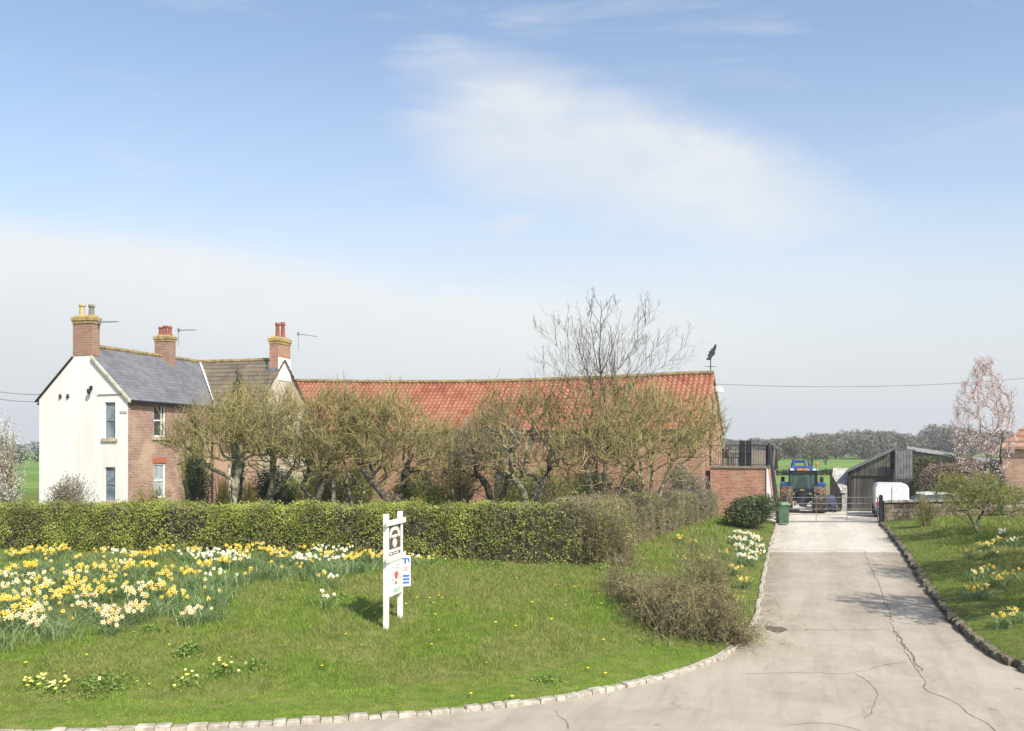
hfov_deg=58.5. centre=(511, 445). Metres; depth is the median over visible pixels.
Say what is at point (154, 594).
daffodil clump
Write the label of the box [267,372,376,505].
apple tree
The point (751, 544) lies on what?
daffodil clump
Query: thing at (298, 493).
shrub
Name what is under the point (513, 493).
shrub
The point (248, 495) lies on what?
forsythia
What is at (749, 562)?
daffodil clump
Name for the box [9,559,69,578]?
daffodil clump
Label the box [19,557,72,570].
daffodil clump
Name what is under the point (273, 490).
apple tree
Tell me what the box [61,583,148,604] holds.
daffodil clump
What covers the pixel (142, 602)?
daffodil clump
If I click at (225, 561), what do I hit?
daffodil clump
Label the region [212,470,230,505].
forsythia
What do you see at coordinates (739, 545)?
daffodil clump
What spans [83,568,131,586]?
daffodil clump
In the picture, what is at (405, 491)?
shrub
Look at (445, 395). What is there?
barn
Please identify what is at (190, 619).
daffodil clump
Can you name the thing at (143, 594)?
daffodil clump
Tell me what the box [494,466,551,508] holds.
shrub
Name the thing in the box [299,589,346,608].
daffodil clump
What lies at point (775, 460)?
outbuilding
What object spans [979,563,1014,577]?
daffodil clump
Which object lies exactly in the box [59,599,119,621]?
daffodil clump
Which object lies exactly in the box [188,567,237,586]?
daffodil clump
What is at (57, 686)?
clump
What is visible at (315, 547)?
daffodil clump
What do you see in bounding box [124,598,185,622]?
daffodil clump
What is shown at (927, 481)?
hedge
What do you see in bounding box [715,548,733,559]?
daffodil clump
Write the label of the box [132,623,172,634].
weed tuft
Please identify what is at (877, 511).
field gate
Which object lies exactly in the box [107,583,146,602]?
daffodil clump
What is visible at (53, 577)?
daffodil clump
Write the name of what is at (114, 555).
daffodil clump
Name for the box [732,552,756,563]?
daffodil clump
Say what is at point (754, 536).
daffodil clump
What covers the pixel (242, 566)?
daffodil clump
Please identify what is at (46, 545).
daffodil clump
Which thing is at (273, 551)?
daffodil clump
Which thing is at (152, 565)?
daffodil clump
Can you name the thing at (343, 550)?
daffodil clump
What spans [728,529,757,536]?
daffodil clump
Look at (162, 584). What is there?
daffodil clump
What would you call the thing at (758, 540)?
daffodil clump
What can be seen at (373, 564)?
daffodil clump
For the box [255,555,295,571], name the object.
daffodil clump
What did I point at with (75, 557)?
daffodil clump
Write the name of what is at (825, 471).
hedge
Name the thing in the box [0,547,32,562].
daffodil clump
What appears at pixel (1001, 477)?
ivy bush
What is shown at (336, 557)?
daffodil clump
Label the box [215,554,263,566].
daffodil clump
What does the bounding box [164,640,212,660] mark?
weed tuft
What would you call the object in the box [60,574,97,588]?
daffodil clump
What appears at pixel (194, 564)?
daffodil clump
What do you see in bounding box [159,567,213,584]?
daffodil clump
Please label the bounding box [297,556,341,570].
daffodil clump
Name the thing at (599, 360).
bare tree
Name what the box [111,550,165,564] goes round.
daffodil clump
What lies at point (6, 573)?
daffodil clump
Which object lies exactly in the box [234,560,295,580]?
daffodil clump
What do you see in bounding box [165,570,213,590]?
daffodil clump
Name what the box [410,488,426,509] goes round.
forsythia
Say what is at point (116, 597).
daffodil clump
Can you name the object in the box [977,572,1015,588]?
daffodil clump
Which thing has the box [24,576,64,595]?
daffodil clump
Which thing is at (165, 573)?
daffodil clump
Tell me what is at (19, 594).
daffodil clump
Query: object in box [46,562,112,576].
daffodil clump
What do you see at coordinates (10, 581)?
daffodil clump
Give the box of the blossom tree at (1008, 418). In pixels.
[948,354,1022,516]
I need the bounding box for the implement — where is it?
[826,495,837,512]
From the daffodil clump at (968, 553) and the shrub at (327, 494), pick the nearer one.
the daffodil clump at (968, 553)
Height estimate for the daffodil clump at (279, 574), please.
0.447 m
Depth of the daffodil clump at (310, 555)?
26.99 m
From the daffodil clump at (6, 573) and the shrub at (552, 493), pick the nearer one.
the daffodil clump at (6, 573)
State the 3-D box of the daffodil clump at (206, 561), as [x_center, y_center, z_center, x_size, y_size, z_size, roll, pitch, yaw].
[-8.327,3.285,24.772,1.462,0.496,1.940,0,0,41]
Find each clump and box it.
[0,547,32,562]
[0,568,46,584]
[0,575,31,592]
[0,577,29,595]
[0,588,47,604]
[0,592,27,615]
[0,594,33,616]
[0,601,66,623]
[0,608,46,631]
[0,611,54,636]
[0,618,73,653]
[1,561,28,580]
[2,560,44,573]
[2,571,41,587]
[2,595,68,614]
[2,598,49,619]
[3,577,64,602]
[5,607,60,627]
[7,587,51,606]
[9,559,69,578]
[11,561,58,578]
[14,614,70,640]
[14,673,53,694]
[15,546,42,559]
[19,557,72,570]
[21,570,61,589]
[21,581,50,599]
[24,544,48,557]
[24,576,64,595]
[24,601,92,627]
[27,547,70,561]
[27,611,95,646]
[30,588,78,608]
[34,567,73,585]
[34,586,82,607]
[36,606,115,636]
[37,675,71,696]
[40,559,86,576]
[40,579,91,598]
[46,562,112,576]
[49,553,100,566]
[52,542,81,556]
[52,569,93,585]
[55,568,106,583]
[57,555,117,568]
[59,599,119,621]
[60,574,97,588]
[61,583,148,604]
[61,590,108,609]
[63,610,150,637]
[66,577,138,594]
[75,585,138,605]
[76,560,119,577]
[76,580,157,599]
[79,603,133,627]
[81,556,147,571]
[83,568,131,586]
[85,603,131,627]
[86,546,113,559]
[89,562,146,581]
[93,574,122,590]
[97,548,137,562]
[97,560,149,576]
[100,603,158,627]
[103,565,148,582]
[107,558,139,573]
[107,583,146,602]
[110,573,155,588]
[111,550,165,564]
[111,583,176,608]
[118,578,168,597]
[120,599,193,619]
[122,587,164,608]
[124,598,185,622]
[126,548,160,562]
[128,560,169,578]
[131,575,183,590]
[131,580,176,599]
[135,595,212,617]
[139,595,229,616]
[148,546,177,560]
[150,587,203,606]
[153,563,208,576]
[153,577,196,603]
[154,569,193,584]
[154,582,228,601]
[158,544,185,556]
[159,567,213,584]
[159,604,231,626]
[161,669,208,694]
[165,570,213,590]
[167,556,210,569]
[168,546,210,558]
[173,547,207,562]
[179,550,218,564]
[179,596,246,624]
[180,589,254,611]
[181,553,243,566]
[185,576,239,593]
[186,558,224,575]
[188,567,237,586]
[188,583,243,602]
[198,572,261,590]
[199,547,230,561]
[204,555,247,569]
[205,657,245,680]
[207,549,247,561]
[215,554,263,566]
[217,543,251,555]
[217,557,270,572]
[225,567,287,583]
[232,545,264,560]
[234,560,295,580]
[236,553,283,567]
[237,541,265,554]
[239,658,279,675]
[251,545,280,558]
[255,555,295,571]
[259,546,290,562]
[261,551,295,563]
[262,564,305,580]
[275,551,312,563]
[275,552,329,568]
[279,561,334,577]
[283,544,314,556]
[287,549,341,561]
[291,554,345,567]
[295,561,337,583]
[297,544,334,556]
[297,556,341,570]
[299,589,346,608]
[305,558,357,578]
[311,570,330,585]
[315,549,341,561]
[315,554,351,567]
[316,573,353,589]
[332,542,359,558]
[333,551,376,564]
[335,556,370,575]
[342,555,382,572]
[347,549,381,564]
[362,548,382,565]
[409,552,423,564]
[413,554,446,565]
[670,555,694,564]
[673,534,692,544]
[686,539,700,547]
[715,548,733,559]
[723,564,744,576]
[727,542,749,552]
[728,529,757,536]
[728,535,743,543]
[728,536,764,545]
[730,531,754,539]
[730,545,757,556]
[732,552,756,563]
[732,595,754,609]
[734,575,771,589]
[735,553,763,566]
[743,533,769,542]
[744,540,775,549]
[745,543,767,553]
[746,549,768,561]
[748,537,773,546]
[750,549,771,561]
[950,567,986,581]
[953,583,1002,600]
[954,548,979,559]
[965,541,997,552]
[965,583,1014,599]
[972,611,1023,629]
[975,547,1009,559]
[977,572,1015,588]
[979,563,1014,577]
[979,606,1023,625]
[987,528,1011,538]
[992,535,1006,546]
[993,567,1023,582]
[996,536,1023,546]
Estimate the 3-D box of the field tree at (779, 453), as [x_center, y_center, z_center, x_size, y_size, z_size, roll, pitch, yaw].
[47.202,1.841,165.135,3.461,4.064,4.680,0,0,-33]
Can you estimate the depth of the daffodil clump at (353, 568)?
25.17 m
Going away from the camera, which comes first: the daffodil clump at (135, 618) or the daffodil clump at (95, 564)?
the daffodil clump at (135, 618)
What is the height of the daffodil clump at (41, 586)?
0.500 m
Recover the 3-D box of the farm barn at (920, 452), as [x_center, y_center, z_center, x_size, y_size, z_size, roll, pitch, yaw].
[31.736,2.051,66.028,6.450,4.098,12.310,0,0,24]
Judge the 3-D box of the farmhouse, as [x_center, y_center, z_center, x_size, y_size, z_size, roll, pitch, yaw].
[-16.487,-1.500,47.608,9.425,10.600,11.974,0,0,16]
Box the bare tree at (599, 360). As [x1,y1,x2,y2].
[525,288,704,503]
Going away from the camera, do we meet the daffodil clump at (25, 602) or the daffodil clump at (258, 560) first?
the daffodil clump at (25, 602)
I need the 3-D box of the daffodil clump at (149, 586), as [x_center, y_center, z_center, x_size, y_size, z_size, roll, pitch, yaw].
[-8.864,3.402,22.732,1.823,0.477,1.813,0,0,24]
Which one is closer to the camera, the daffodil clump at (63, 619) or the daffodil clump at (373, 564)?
the daffodil clump at (63, 619)
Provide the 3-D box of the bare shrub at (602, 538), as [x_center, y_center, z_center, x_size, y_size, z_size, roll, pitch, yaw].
[2.842,2.735,28.411,2.686,2.484,2.301,0,0,-36]
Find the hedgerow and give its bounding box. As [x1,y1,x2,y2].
[8,451,38,463]
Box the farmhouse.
[35,304,316,508]
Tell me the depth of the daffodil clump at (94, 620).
19.41 m
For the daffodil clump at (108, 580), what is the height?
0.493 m
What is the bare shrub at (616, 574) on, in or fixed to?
on the ground at (30, 484)
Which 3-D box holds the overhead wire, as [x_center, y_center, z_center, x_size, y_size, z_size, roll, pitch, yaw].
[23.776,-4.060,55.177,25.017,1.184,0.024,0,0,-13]
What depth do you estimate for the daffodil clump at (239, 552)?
27.48 m
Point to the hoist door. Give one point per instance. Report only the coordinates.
(903, 459)
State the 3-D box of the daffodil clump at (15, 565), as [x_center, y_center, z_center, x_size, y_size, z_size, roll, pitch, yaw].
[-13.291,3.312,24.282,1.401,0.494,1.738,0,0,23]
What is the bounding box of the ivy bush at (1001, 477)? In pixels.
[992,458,1005,493]
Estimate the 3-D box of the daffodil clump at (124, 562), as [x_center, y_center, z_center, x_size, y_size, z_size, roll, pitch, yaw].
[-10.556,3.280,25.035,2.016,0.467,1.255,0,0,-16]
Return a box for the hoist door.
[895,451,911,478]
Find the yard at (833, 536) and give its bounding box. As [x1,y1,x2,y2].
[770,501,900,551]
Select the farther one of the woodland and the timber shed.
the woodland
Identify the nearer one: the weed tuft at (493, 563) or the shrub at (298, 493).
the weed tuft at (493, 563)
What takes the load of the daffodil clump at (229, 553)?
on the ground at (30, 484)
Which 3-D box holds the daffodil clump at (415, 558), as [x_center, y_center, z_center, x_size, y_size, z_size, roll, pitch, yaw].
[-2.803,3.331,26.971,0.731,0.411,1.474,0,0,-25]
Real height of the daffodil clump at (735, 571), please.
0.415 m
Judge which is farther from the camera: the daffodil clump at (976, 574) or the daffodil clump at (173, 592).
the daffodil clump at (976, 574)
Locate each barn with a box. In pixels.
[295,344,723,502]
[907,446,1002,483]
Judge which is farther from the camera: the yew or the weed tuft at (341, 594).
the yew
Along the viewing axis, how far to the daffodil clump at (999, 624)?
21.04 m
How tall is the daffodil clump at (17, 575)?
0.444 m
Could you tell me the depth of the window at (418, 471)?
54.68 m
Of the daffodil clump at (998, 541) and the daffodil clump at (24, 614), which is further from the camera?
the daffodil clump at (998, 541)
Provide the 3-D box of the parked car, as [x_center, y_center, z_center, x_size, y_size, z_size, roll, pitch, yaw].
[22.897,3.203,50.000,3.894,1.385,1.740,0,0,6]
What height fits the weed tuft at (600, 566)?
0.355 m
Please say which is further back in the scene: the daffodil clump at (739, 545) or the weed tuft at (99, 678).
the daffodil clump at (739, 545)
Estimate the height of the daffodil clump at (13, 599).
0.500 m
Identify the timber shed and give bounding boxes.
[830,448,915,511]
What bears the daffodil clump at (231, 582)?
on the ground at (30, 484)
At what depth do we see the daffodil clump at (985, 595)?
24.35 m
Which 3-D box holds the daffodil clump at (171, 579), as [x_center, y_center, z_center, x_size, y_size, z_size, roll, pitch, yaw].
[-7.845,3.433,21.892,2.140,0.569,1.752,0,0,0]
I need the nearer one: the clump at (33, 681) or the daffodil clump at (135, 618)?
the clump at (33, 681)
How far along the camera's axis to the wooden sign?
19.61 m
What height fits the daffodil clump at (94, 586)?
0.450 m
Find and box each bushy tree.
[536,353,709,505]
[584,373,732,502]
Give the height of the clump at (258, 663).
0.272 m
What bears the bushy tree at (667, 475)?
on the ground at (30, 484)
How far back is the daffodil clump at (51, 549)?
27.12 m
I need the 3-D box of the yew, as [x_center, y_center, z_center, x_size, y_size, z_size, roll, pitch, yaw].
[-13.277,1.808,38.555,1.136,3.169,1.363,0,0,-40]
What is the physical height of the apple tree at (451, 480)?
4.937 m
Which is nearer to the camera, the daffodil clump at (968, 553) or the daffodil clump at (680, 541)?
the daffodil clump at (968, 553)
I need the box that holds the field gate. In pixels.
[787,497,878,521]
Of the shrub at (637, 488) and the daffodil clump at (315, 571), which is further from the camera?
the shrub at (637, 488)
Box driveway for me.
[181,550,1023,730]
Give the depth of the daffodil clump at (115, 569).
24.02 m
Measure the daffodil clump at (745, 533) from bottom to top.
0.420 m
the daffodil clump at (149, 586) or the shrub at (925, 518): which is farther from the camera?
the shrub at (925, 518)
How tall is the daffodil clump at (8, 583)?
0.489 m
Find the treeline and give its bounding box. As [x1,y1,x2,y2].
[2,441,38,453]
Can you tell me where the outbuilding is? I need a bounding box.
[721,449,777,499]
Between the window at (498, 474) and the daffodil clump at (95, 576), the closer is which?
the daffodil clump at (95, 576)
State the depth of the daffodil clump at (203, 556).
26.59 m
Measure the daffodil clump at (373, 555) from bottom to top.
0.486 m
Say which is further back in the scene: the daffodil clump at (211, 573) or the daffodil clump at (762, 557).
the daffodil clump at (762, 557)
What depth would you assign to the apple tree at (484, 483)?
37.32 m
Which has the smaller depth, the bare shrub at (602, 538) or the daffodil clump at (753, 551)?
the bare shrub at (602, 538)
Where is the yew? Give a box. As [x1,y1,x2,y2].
[183,454,212,509]
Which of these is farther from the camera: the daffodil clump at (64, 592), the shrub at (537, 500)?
the shrub at (537, 500)
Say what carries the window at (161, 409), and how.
in the farmhouse
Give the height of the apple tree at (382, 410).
6.275 m
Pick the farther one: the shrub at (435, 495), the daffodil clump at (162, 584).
the shrub at (435, 495)
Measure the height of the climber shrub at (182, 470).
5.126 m
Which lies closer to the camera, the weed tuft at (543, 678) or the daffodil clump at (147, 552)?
the weed tuft at (543, 678)
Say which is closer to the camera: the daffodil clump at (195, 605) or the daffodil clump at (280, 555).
the daffodil clump at (195, 605)
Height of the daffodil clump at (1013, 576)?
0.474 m
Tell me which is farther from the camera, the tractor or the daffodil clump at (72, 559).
the tractor
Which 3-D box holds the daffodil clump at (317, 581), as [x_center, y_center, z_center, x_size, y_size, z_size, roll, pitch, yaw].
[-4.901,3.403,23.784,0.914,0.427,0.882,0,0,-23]
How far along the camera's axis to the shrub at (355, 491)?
40.73 m
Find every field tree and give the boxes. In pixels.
[764,445,784,460]
[779,437,804,459]
[800,437,827,465]
[815,441,837,464]
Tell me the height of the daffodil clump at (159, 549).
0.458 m
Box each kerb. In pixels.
[0,643,738,730]
[748,523,777,631]
[879,522,1023,672]
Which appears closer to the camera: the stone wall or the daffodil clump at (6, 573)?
the daffodil clump at (6, 573)
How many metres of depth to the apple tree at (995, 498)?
36.32 m
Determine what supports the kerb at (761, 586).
on the ground at (30, 484)
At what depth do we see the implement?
53.85 m
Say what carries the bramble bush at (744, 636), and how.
on the ground at (30, 484)
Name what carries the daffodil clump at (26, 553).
on the ground at (30, 484)
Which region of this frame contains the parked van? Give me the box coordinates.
[872,482,908,516]
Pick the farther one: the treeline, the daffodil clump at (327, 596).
the treeline
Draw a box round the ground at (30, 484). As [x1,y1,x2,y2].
[0,450,1023,730]
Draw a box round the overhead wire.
[722,378,1023,386]
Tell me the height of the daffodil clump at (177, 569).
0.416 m
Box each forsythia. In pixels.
[133,483,172,505]
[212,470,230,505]
[238,475,259,503]
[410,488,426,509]
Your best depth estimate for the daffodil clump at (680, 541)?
34.96 m
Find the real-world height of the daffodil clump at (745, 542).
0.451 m
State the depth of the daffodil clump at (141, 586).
21.93 m
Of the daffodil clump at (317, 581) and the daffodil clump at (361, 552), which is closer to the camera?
the daffodil clump at (317, 581)
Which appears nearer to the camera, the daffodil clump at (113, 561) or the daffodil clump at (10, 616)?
the daffodil clump at (10, 616)
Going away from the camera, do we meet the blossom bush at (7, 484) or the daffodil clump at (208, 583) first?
the daffodil clump at (208, 583)
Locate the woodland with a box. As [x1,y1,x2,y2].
[721,423,1011,458]
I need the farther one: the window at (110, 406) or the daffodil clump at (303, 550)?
the window at (110, 406)
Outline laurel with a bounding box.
[718,492,781,529]
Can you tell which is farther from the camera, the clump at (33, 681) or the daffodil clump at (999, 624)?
the daffodil clump at (999, 624)
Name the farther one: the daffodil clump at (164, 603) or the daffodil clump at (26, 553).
the daffodil clump at (26, 553)
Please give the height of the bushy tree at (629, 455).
7.216 m
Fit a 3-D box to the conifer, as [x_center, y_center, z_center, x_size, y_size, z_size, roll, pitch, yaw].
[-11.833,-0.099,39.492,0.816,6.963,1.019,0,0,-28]
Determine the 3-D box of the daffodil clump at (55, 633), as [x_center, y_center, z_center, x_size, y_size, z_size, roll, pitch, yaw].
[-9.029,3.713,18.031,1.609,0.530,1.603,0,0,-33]
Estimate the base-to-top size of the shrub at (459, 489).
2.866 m
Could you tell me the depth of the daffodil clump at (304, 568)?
24.75 m
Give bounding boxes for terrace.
[709,443,778,519]
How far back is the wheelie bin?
44.92 m
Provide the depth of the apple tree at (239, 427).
34.45 m
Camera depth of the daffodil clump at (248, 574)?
23.99 m
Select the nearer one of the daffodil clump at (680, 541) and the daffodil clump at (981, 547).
the daffodil clump at (981, 547)
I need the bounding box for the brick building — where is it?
[998,427,1023,494]
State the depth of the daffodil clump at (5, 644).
17.80 m
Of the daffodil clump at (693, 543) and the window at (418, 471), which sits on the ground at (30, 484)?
the daffodil clump at (693, 543)
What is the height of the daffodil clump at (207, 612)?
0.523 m
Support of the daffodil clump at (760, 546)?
on the ground at (30, 484)
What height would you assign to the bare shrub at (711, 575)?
2.433 m
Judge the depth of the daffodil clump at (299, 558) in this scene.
25.90 m
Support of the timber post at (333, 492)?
on the ground at (30, 484)
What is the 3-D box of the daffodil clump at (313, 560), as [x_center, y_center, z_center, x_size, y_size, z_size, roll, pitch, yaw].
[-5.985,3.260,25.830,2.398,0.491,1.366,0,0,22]
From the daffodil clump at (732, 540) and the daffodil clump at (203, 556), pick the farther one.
the daffodil clump at (732, 540)
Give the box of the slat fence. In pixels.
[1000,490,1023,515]
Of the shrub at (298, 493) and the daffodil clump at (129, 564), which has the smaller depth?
the daffodil clump at (129, 564)
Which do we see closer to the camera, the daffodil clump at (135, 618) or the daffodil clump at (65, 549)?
the daffodil clump at (135, 618)
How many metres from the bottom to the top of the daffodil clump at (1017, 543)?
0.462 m
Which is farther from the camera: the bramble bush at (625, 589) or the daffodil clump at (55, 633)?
the bramble bush at (625, 589)
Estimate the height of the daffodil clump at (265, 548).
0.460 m
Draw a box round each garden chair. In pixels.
[722,449,733,465]
[731,453,738,465]
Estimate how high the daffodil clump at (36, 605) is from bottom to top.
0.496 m
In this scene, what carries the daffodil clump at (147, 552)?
on the ground at (30, 484)
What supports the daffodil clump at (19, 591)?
on the ground at (30, 484)
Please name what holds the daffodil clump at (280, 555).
on the ground at (30, 484)
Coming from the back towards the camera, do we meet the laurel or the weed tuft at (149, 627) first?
the laurel
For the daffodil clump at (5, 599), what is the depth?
20.11 m
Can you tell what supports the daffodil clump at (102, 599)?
on the ground at (30, 484)
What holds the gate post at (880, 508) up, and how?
on the ground at (30, 484)
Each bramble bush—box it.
[580,565,681,622]
[589,561,799,656]
[694,606,806,652]
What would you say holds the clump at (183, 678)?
on the ground at (30, 484)
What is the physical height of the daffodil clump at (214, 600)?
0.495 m
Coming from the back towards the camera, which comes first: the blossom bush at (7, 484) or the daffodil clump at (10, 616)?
the blossom bush at (7, 484)
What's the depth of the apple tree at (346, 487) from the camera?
38.73 m
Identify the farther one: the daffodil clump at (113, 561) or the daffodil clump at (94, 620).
the daffodil clump at (113, 561)
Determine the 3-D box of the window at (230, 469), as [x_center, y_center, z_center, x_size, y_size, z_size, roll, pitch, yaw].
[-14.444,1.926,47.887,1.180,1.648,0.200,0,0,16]
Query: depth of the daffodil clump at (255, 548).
28.64 m
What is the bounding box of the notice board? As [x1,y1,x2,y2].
[403,555,410,585]
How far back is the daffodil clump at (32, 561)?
24.79 m
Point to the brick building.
(1014, 472)
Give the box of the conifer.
[229,367,246,503]
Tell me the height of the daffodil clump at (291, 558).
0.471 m
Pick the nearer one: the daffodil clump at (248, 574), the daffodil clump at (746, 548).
the daffodil clump at (248, 574)
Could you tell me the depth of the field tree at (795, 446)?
169.17 m
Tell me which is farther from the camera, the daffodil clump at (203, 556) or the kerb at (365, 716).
the daffodil clump at (203, 556)
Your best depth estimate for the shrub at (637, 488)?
40.23 m
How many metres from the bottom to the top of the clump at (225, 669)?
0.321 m
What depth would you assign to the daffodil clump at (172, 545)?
28.28 m
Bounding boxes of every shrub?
[44,471,97,507]
[171,421,216,509]
[247,464,296,509]
[265,472,316,507]
[304,459,361,509]
[330,460,383,509]
[387,465,429,508]
[404,474,460,508]
[427,463,492,505]
[480,466,537,508]
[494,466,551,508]
[531,458,594,507]
[553,494,651,569]
[570,468,615,497]
[602,543,632,605]
[612,473,648,496]
[656,459,716,519]
[662,527,751,613]
[908,492,943,526]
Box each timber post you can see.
[332,461,335,509]
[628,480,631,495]
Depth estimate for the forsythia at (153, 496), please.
36.82 m
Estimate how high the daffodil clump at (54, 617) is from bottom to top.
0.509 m
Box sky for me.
[0,0,1023,445]
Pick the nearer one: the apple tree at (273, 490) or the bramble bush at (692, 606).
the bramble bush at (692, 606)
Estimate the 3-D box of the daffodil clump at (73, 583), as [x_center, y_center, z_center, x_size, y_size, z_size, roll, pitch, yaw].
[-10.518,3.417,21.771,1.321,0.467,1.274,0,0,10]
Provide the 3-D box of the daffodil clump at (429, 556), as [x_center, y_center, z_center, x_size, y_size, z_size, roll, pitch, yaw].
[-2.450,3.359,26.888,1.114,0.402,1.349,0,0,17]
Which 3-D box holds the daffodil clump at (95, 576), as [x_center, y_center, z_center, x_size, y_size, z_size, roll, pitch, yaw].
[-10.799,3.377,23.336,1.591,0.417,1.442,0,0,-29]
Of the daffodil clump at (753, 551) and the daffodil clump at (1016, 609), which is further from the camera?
the daffodil clump at (753, 551)
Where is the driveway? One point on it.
(880, 643)
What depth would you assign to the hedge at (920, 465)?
55.21 m
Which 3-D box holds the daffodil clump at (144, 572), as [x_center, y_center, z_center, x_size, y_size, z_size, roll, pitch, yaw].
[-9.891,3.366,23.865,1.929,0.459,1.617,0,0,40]
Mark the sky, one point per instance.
(830, 193)
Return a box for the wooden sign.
[383,511,405,629]
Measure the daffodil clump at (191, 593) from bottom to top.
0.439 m
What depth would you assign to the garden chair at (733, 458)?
49.88 m
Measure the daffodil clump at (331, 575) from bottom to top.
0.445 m
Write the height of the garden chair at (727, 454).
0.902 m
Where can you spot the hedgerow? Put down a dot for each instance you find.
(26, 458)
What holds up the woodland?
on the ground at (30, 484)
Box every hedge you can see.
[0,493,582,565]
[549,487,718,564]
[776,468,839,474]
[900,451,975,494]
[918,460,990,498]
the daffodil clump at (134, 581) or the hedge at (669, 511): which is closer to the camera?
the daffodil clump at (134, 581)
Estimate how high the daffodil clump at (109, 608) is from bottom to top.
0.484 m
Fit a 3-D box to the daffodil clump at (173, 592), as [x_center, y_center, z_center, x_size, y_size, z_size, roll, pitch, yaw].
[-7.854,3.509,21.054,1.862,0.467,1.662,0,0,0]
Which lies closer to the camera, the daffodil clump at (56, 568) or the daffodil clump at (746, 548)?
the daffodil clump at (56, 568)
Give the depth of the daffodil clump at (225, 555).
26.03 m
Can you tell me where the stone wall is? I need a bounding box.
[883,498,1023,520]
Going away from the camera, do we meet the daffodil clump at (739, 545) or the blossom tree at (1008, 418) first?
the daffodil clump at (739, 545)
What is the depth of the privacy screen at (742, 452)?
49.11 m
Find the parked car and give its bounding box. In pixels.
[909,491,957,499]
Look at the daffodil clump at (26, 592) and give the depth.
20.77 m
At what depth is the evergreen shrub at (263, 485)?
39.85 m
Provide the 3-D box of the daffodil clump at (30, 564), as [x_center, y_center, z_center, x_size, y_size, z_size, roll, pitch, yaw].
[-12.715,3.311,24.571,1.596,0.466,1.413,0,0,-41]
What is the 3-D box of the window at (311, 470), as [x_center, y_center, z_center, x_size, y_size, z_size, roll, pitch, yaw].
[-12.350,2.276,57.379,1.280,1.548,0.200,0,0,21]
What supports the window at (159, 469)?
in the farmhouse
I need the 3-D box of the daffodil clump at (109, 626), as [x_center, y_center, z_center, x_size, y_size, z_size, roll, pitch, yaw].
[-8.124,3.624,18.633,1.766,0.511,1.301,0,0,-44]
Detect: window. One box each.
[101,402,117,440]
[101,467,117,503]
[152,405,165,439]
[153,457,168,499]
[229,467,243,498]
[309,470,320,494]
[414,471,431,492]
[494,472,503,493]
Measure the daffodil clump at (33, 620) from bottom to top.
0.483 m
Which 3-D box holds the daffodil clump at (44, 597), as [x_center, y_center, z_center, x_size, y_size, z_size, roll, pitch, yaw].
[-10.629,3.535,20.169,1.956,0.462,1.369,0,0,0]
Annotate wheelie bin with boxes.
[776,502,790,523]
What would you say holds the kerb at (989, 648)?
on the ground at (30, 484)
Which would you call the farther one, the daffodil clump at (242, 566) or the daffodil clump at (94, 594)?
the daffodil clump at (242, 566)
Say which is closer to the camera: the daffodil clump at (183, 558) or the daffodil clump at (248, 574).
the daffodil clump at (248, 574)
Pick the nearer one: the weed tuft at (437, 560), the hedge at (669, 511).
the weed tuft at (437, 560)
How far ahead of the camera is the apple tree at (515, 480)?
33.91 m
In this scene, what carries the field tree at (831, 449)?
on the ground at (30, 484)
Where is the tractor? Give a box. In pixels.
[780,460,826,512]
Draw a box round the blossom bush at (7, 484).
[0,412,31,505]
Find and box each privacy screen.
[739,441,744,465]
[746,441,751,465]
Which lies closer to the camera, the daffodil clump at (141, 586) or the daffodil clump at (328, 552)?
the daffodil clump at (141, 586)
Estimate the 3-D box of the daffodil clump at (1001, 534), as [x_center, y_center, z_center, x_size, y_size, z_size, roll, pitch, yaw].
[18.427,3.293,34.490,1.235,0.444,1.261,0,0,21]
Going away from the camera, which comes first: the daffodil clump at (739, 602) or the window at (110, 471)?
the daffodil clump at (739, 602)
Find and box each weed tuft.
[46,669,159,704]
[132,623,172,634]
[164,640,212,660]
[334,591,354,600]
[411,557,446,566]
[473,559,513,569]
[524,673,566,686]
[586,562,619,573]
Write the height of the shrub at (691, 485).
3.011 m
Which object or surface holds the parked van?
on the yard at (833, 536)
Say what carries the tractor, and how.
on the yard at (833, 536)
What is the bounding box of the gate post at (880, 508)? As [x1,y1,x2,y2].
[879,495,882,521]
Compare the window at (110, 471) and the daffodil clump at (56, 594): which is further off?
the window at (110, 471)
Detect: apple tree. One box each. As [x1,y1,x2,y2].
[141,382,296,503]
[203,370,326,508]
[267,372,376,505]
[295,401,407,509]
[325,376,464,510]
[402,415,511,503]
[425,392,534,507]
[448,368,604,508]
[928,467,1023,532]
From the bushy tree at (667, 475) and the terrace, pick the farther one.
the terrace
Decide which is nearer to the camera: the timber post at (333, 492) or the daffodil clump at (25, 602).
the daffodil clump at (25, 602)
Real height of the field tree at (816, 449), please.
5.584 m
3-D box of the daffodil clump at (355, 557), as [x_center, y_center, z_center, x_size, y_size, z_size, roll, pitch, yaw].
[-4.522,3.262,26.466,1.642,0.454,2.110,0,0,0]
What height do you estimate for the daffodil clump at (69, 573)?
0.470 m
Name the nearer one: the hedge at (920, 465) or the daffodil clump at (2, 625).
the daffodil clump at (2, 625)
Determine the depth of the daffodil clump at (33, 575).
22.94 m
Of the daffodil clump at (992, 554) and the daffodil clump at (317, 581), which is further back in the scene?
the daffodil clump at (992, 554)

